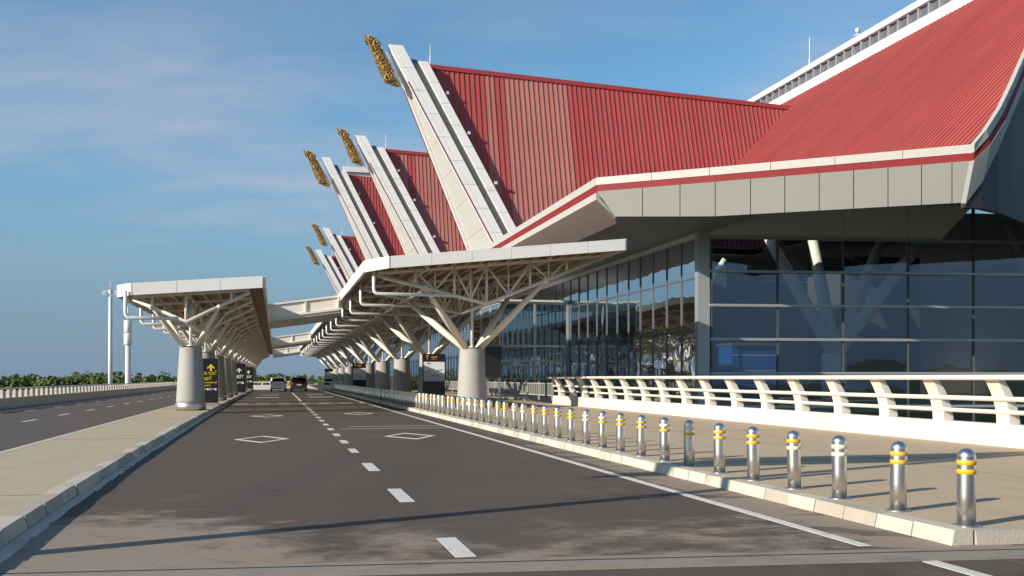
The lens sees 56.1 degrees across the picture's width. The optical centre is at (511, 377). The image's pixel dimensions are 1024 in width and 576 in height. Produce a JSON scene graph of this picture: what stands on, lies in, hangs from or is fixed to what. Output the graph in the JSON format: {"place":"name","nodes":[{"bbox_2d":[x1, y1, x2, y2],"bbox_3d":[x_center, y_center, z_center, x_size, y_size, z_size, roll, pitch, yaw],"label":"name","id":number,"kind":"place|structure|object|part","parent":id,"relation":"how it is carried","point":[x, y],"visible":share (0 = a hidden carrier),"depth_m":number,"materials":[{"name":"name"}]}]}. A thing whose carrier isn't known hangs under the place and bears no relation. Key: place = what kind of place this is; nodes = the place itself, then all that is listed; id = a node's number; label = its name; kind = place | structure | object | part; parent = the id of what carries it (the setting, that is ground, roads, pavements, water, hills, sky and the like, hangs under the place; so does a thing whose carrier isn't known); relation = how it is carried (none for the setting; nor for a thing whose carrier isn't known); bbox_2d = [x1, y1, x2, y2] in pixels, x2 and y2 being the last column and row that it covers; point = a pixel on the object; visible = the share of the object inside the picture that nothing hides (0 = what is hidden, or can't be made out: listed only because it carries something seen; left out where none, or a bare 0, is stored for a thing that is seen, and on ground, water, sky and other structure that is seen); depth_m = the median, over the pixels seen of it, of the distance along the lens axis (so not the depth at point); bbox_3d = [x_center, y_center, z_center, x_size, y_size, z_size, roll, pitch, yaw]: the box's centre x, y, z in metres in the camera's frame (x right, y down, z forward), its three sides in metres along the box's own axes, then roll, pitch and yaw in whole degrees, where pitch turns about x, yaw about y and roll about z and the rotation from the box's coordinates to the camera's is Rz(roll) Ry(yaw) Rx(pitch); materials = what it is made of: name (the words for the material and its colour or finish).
{"place":"outdoors","nodes":[
{"label":"outdoors","id":0,"kind":"place"},
{"bbox_2d":[0,0,993,378],"label":"sky","id":1,"kind":"structure","parent":0,"point":[141,140],"materials":[{"name":"blue"}]},
{"bbox_2d":[0,389,1023,575],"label":"road","id":2,"kind":"structure","parent":0,"point":[209,490],"depth_m":12.01,"materials":[{"name":"grey asphalt"}]},
{"bbox_2d":[0,381,176,407],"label":"parapet railing","id":3,"kind":"object","parent":2,"relation":"on","point":[14,397],"visible":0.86,"depth_m":67.82,"materials":[{"name":"grey paint"}]},
{"bbox_2d":[0,404,228,562],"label":"gutter","id":4,"kind":"object","parent":2,"relation":"on","point":[14,546],"visible":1,"depth_m":11.83,"materials":[{"name":"grey concrete"}]},
{"bbox_2d":[0,394,238,516],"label":"median pavement","id":5,"kind":"structure","parent":2,"relation":"on","point":[29,473],"depth_m":18.23,"materials":[{"name":"beige concrete"}]},
{"bbox_2d":[117,276,272,410],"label":"roadside canopy","id":6,"kind":"object","parent":5,"relation":"on","point":[225,321],"visible":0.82,"depth_m":44.56,"materials":[{"name":"metal"}]},
{"bbox_2d":[203,358,218,405],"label":"sign totem","id":7,"kind":"object","parent":5,"relation":"on","point":[210,368],"visible":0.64,"depth_m":49.56,"materials":[{"name":"black metal"}]},
{"bbox_2d":[236,363,245,393],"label":"sign totem","id":8,"kind":"object","parent":5,"relation":"on","point":[241,376],"visible":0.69,"depth_m":84.47,"materials":[{"name":"black metal"}]},
{"bbox_2d":[246,367,253,389],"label":"sign totem","id":9,"kind":"object","parent":5,"relation":"on","point":[249,370],"visible":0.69,"depth_m":112.90,"materials":[{"name":"black metal"}]},
{"bbox_2d":[0,390,251,548],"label":"median kerb","id":10,"kind":"structure","parent":2,"relation":"on","point":[18,522],"depth_m":13.58,"materials":[{"name":"grey concrete"}]},
{"bbox_2d":[269,377,287,391],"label":"parked car","id":11,"kind":"object","parent":2,"relation":"on","point":[278,382],"visible":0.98,"depth_m":109.19,"materials":[{"name":"white metal"}]},
{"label":"windows","id":12,"kind":"part","parent":11,"relation":"part of","materials":[{"name":"black glass"}]},
{"bbox_2d":[253,382,342,389],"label":"road barrier","id":13,"kind":"object","parent":2,"relation":"on","point":[267,387],"visible":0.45,"depth_m":129.00,"materials":[{"name":"white paint"}]},
{"bbox_2d":[289,377,307,391],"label":"parked car","id":14,"kind":"object","parent":2,"relation":"on","point":[298,382],"visible":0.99,"depth_m":109.18,"materials":[{"name":"grey metal"}]},
{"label":"windows","id":15,"kind":"part","parent":14,"relation":"part of","materials":[{"name":"black glass"}]},
{"bbox_2d":[0,389,991,575],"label":"road marking","id":16,"kind":"object","parent":2,"relation":"on","point":[455,547],"visible":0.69,"depth_m":12.77,"materials":[{"name":"paint"}]},
{"bbox_2d":[0,546,1023,575],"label":"expansion joint","id":17,"kind":"object","parent":2,"relation":"on","point":[626,563],"depth_m":8.21,"materials":[{"name":"concrete"}]},
{"bbox_2d":[0,549,1023,573],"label":"joint seal","id":18,"kind":"object","parent":2,"relation":"on","point":[501,561],"depth_m":8.32,"materials":[{"name":"black rubber"}]},
{"bbox_2d":[309,384,1023,545],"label":"pavement","id":19,"kind":"structure","parent":0,"point":[931,491],"depth_m":17.11,"materials":[{"name":"beige concrete"}]},
{"bbox_2d":[325,369,332,384],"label":"notice board","id":20,"kind":"object","parent":19,"relation":"on","point":[328,375],"visible":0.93,"depth_m":149.86,"materials":[{"name":"black metal"}]},
{"bbox_2d":[352,363,365,386],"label":"notice board","id":21,"kind":"object","parent":19,"relation":"on","point":[358,374],"visible":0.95,"depth_m":93.37,"materials":[{"name":"black metal"}]},
{"bbox_2d":[379,388,381,399],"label":"bollard","id":22,"kind":"object","parent":19,"relation":"on","point":[380,393],"visible":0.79,"depth_m":62.09,"materials":[{"name":"metal"}]},
{"bbox_2d":[391,390,393,402],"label":"bollard","id":23,"kind":"object","parent":19,"relation":"on","point":[392,396],"visible":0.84,"depth_m":55.76,"materials":[{"name":"metal"}]},
{"bbox_2d":[395,390,398,403],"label":"bollard","id":24,"kind":"object","parent":19,"relation":"on","point":[397,396],"visible":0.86,"depth_m":53.66,"materials":[{"name":"metal"}]},
{"bbox_2d":[400,391,403,404],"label":"bollard","id":25,"kind":"object","parent":19,"relation":"on","point":[402,398],"visible":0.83,"depth_m":51.55,"materials":[{"name":"metal"}]},
{"bbox_2d":[403,391,405,404],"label":"bollard","id":26,"kind":"object","parent":19,"relation":"on","point":[404,397],"visible":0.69,"depth_m":50.48,"materials":[{"name":"metal"}]},
{"bbox_2d":[406,391,408,405],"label":"bollard","id":27,"kind":"object","parent":19,"relation":"on","point":[407,398],"visible":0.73,"depth_m":49.43,"materials":[{"name":"metal"}]},
{"bbox_2d":[408,391,411,406],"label":"bollard","id":28,"kind":"object","parent":19,"relation":"on","point":[410,398],"visible":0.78,"depth_m":48.37,"materials":[{"name":"metal"}]},
{"bbox_2d":[412,392,414,406],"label":"bollard","id":29,"kind":"object","parent":19,"relation":"on","point":[413,399],"visible":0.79,"depth_m":47.31,"materials":[{"name":"metal"}]},
{"bbox_2d":[415,392,417,407],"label":"bollard","id":30,"kind":"object","parent":19,"relation":"on","point":[416,399],"visible":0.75,"depth_m":46.30,"materials":[{"name":"metal"}]},
{"bbox_2d":[418,392,421,408],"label":"bollard","id":31,"kind":"object","parent":19,"relation":"on","point":[419,400],"visible":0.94,"depth_m":45.22,"materials":[{"name":"metal"}]},
{"bbox_2d":[422,393,424,408],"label":"bollard","id":32,"kind":"object","parent":19,"relation":"on","point":[423,400],"visible":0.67,"depth_m":44.15,"materials":[{"name":"metal"}]},
{"bbox_2d":[425,393,428,409],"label":"bollard","id":33,"kind":"object","parent":19,"relation":"on","point":[426,401],"visible":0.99,"depth_m":43.13,"materials":[{"name":"metal"}]},
{"bbox_2d":[429,393,432,410],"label":"bollard","id":34,"kind":"object","parent":19,"relation":"on","point":[431,401],"visible":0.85,"depth_m":42.05,"materials":[{"name":"metal"}]},
{"bbox_2d":[422,354,445,402],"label":"notice board","id":35,"kind":"object","parent":19,"relation":"on","point":[433,373],"visible":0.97,"depth_m":56.07,"materials":[{"name":"black metal"}]},
{"bbox_2d":[432,394,436,411],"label":"bollard","id":36,"kind":"object","parent":19,"relation":"on","point":[434,402],"visible":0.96,"depth_m":41.02,"materials":[{"name":"metal"}]},
{"bbox_2d":[436,394,440,412],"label":"bollard","id":37,"kind":"object","parent":19,"relation":"on","point":[438,403],"visible":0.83,"depth_m":39.96,"materials":[{"name":"metal"}]},
{"bbox_2d":[441,395,446,413],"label":"bollard","id":38,"kind":"object","parent":19,"relation":"on","point":[442,404],"visible":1,"depth_m":38.90,"materials":[{"name":"metal"}]},
{"bbox_2d":[445,395,450,414],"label":"bollard","id":39,"kind":"object","parent":19,"relation":"on","point":[448,400],"visible":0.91,"depth_m":37.84,"materials":[{"name":"metal"}]},
{"bbox_2d":[449,396,455,415],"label":"bollard","id":40,"kind":"object","parent":19,"relation":"on","point":[452,399],"visible":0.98,"depth_m":36.80,"materials":[{"name":"metal"}]},
{"bbox_2d":[455,396,460,416],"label":"bollard","id":41,"kind":"object","parent":19,"relation":"on","point":[458,406],"visible":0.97,"depth_m":35.73,"materials":[{"name":"metal"}]},
{"bbox_2d":[300,239,626,408],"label":"roadside canopy","id":42,"kind":"object","parent":19,"relation":"on","point":[388,299],"visible":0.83,"depth_m":48.04,"materials":[{"name":"metal"}]},
{"bbox_2d":[273,346,300,357],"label":"link roof","id":43,"kind":"structure","parent":42,"relation":"attached to","point":[287,352],"depth_m":146.13,"materials":[{"name":"paint"}]},
{"bbox_2d":[272,332,312,348],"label":"link roof","id":44,"kind":"structure","parent":42,"relation":"attached to","point":[286,341],"depth_m":100.52,"materials":[{"name":"paint"}]},
{"bbox_2d":[268,295,341,328],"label":"link roof","id":45,"kind":"structure","parent":42,"relation":"attached to","point":[304,312],"depth_m":55.42,"materials":[{"name":"paint"}]},
{"bbox_2d":[461,397,466,417],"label":"bollard","id":46,"kind":"object","parent":19,"relation":"on","point":[463,407],"visible":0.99,"depth_m":34.70,"materials":[{"name":"metal"}]},
{"bbox_2d":[468,397,472,418],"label":"bollard","id":47,"kind":"object","parent":19,"relation":"on","point":[470,407],"visible":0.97,"depth_m":33.64,"materials":[{"name":"metal"}]},
{"bbox_2d":[473,398,479,420],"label":"bollard","id":48,"kind":"object","parent":19,"relation":"on","point":[475,407],"visible":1,"depth_m":32.57,"materials":[{"name":"metal"}]},
{"bbox_2d":[479,399,485,421],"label":"bollard","id":49,"kind":"object","parent":19,"relation":"on","point":[482,410],"visible":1,"depth_m":31.54,"materials":[{"name":"metal"}]},
{"bbox_2d":[486,399,493,423],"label":"bollard","id":50,"kind":"object","parent":19,"relation":"on","point":[489,409],"visible":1,"depth_m":30.48,"materials":[{"name":"metal"}]},
{"bbox_2d":[485,346,500,400],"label":"display board","id":51,"kind":"object","parent":19,"relation":"on","point":[492,361],"visible":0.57,"depth_m":53.41,"materials":[{"name":"black metal"}]},
{"bbox_2d":[495,400,500,424],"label":"bollard","id":52,"kind":"object","parent":19,"relation":"on","point":[497,412],"visible":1,"depth_m":29.44,"materials":[{"name":"metal"}]},
{"bbox_2d":[445,378,553,400],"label":"metal fence","id":53,"kind":"object","parent":19,"relation":"on","point":[452,385],"visible":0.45,"depth_m":62.80,"materials":[{"name":"grey metal"}]},
{"bbox_2d":[501,401,509,426],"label":"bollard","id":54,"kind":"object","parent":19,"relation":"on","point":[504,413],"visible":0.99,"depth_m":28.35,"materials":[{"name":"metal"}]},
{"bbox_2d":[1,397,1023,495],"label":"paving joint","id":55,"kind":"object","parent":19,"relation":"on","point":[649,427],"visible":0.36,"depth_m":19.18,"materials":[{"name":"grey concrete"}]},
{"bbox_2d":[510,402,518,428],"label":"bollard","id":56,"kind":"object","parent":19,"relation":"on","point":[514,415],"visible":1,"depth_m":27.32,"materials":[{"name":"metal"}]},
{"bbox_2d":[519,403,528,430],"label":"bollard","id":57,"kind":"object","parent":19,"relation":"on","point":[523,416],"visible":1,"depth_m":26.26,"materials":[{"name":"metal"}]},
{"bbox_2d":[530,404,538,432],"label":"bollard","id":58,"kind":"object","parent":19,"relation":"on","point":[534,418],"visible":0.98,"depth_m":25.21,"materials":[{"name":"metal"}]},
{"bbox_2d":[541,405,550,435],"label":"bollard","id":59,"kind":"object","parent":19,"relation":"on","point":[545,420],"visible":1,"depth_m":24.13,"materials":[{"name":"metal"}]},
{"bbox_2d":[553,406,562,437],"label":"bollard","id":60,"kind":"object","parent":19,"relation":"on","point":[557,423],"visible":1,"depth_m":23.11,"materials":[{"name":"metal"}]},
{"bbox_2d":[566,408,576,440],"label":"bollard","id":61,"kind":"object","parent":19,"relation":"on","point":[571,423],"visible":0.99,"depth_m":22.04,"materials":[{"name":"metal"}]},
{"bbox_2d":[581,409,591,444],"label":"bollard","id":62,"kind":"object","parent":19,"relation":"on","point":[585,426],"visible":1,"depth_m":21.00,"materials":[{"name":"metal"}]},
{"bbox_2d":[596,411,608,447],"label":"bollard","id":63,"kind":"object","parent":19,"relation":"on","point":[602,430],"visible":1,"depth_m":19.92,"materials":[{"name":"metal"}]},
{"bbox_2d":[614,413,626,451],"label":"bollard","id":64,"kind":"object","parent":19,"relation":"on","point":[620,432],"visible":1,"depth_m":18.89,"materials":[{"name":"metal"}]},
{"bbox_2d":[634,415,647,456],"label":"bollard","id":65,"kind":"object","parent":19,"relation":"on","point":[641,435],"visible":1,"depth_m":17.82,"materials":[{"name":"metal"}]},
{"bbox_2d":[657,417,672,460],"bbox_3d":[2.678,1.078,16.838,0.270,0.765,0.266,0,0,8],"label":"bollard","id":66,"kind":"object","parent":19,"relation":"on","point":[664,425],"visible":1,"depth_m":16.77,"materials":[{"name":"metal"}]},
{"bbox_2d":[325,389,1023,545],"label":"pavement kerb","id":67,"kind":"structure","parent":19,"relation":"on","point":[943,533],"depth_m":11.90,"materials":[{"name":"beige concrete"}]},
{"bbox_2d":[682,420,697,466],"bbox_3d":[2.910,1.078,15.772,0.266,0.765,0.270,0,1,-38],"label":"bollard","id":68,"kind":"object","parent":19,"relation":"on","point":[689,434],"visible":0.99,"depth_m":15.70,"materials":[{"name":"metal"}]},
{"bbox_2d":[712,423,728,473],"bbox_3d":[3.182,1.078,14.726,0.266,0.765,0.270,0,0,4],"label":"bollard","id":69,"kind":"object","parent":19,"relation":"on","point":[719,446],"visible":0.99,"depth_m":14.65,"materials":[{"name":"metal"}]},
{"bbox_2d":[744,426,762,480],"bbox_3d":[3.434,1.078,13.673,0.266,0.765,0.270,-1,0,-43],"label":"bollard","id":70,"kind":"object","parent":19,"relation":"on","point":[753,460],"visible":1,"depth_m":13.60,"materials":[{"name":"metal"}]},
{"bbox_2d":[547,375,1023,448],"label":"parapet railing","id":71,"kind":"object","parent":19,"relation":"on","point":[1006,429],"visible":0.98,"depth_m":26.30,"materials":[{"name":"beige paint"}]},
{"bbox_2d":[784,430,804,489],"bbox_3d":[3.707,1.078,12.629,0.270,0.765,0.266,-1,0,-15],"label":"bollard","id":72,"kind":"object","parent":19,"relation":"on","point":[793,440],"visible":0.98,"depth_m":12.55,"materials":[{"name":"metal"}]},
{"bbox_2d":[828,435,850,499],"bbox_3d":[3.955,1.077,11.600,0.266,0.765,0.270,0,0,41],"label":"bollard","id":73,"kind":"object","parent":19,"relation":"on","point":[839,465],"visible":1,"depth_m":11.53,"materials":[{"name":"metal"}]},
{"bbox_2d":[885,441,910,511],"bbox_3d":[4.238,1.078,10.527,0.270,0.765,0.266,0,1,-37],"label":"bollard","id":74,"kind":"object","parent":19,"relation":"on","point":[898,474],"visible":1,"depth_m":10.46,"materials":[{"name":"metal"}]},
{"bbox_2d":[951,448,980,527],"bbox_3d":[4.473,1.078,9.450,0.270,0.765,0.266,0,1,-32],"label":"bollard","id":75,"kind":"object","parent":19,"relation":"on","point":[966,463],"visible":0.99,"depth_m":9.38,"materials":[{"name":"metal"}]},
{"bbox_2d":[955,544,1023,562],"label":"road apron","id":76,"kind":"object","parent":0,"point":[1020,560],"visible":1,"depth_m":9.08,"materials":[{"name":"concrete"}]},
{"bbox_3d":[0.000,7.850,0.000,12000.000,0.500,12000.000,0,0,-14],"label":"terrain","id":77,"kind":"structure","parent":0,"visible":0},
{"bbox_2d":[102,281,116,385],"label":"light mast","id":78,"kind":"object","parent":77,"relation":"on","point":[110,352],"visible":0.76,"depth_m":129.78,"materials":[{"name":"white metal"}]},
{"bbox_2d":[124,306,131,382],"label":"antenna mast","id":79,"kind":"object","parent":77,"relation":"on","point":[128,333],"visible":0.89,"depth_m":134.68,"materials":[{"name":"white metal"}]},
{"bbox_2d":[0,371,375,390],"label":"distant wood","id":80,"kind":"object","parent":77,"relation":"on","point":[28,380],"visible":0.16,"depth_m":197.21,"materials":[{"name":"green plant"}]},
{"bbox_2d":[303,0,1023,424],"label":"airport terminal","id":81,"kind":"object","parent":77,"relation":"on","point":[813,218],"visible":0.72,"depth_m":67.73,"materials":[{"name":"red metal"}]},
{"bbox_2d":[716,343,781,400],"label":"blue kiosk","id":82,"kind":"object","parent":81,"relation":"on","point":[746,357],"visible":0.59,"depth_m":61.41,"materials":[{"name":"blue paint"}]}
]}

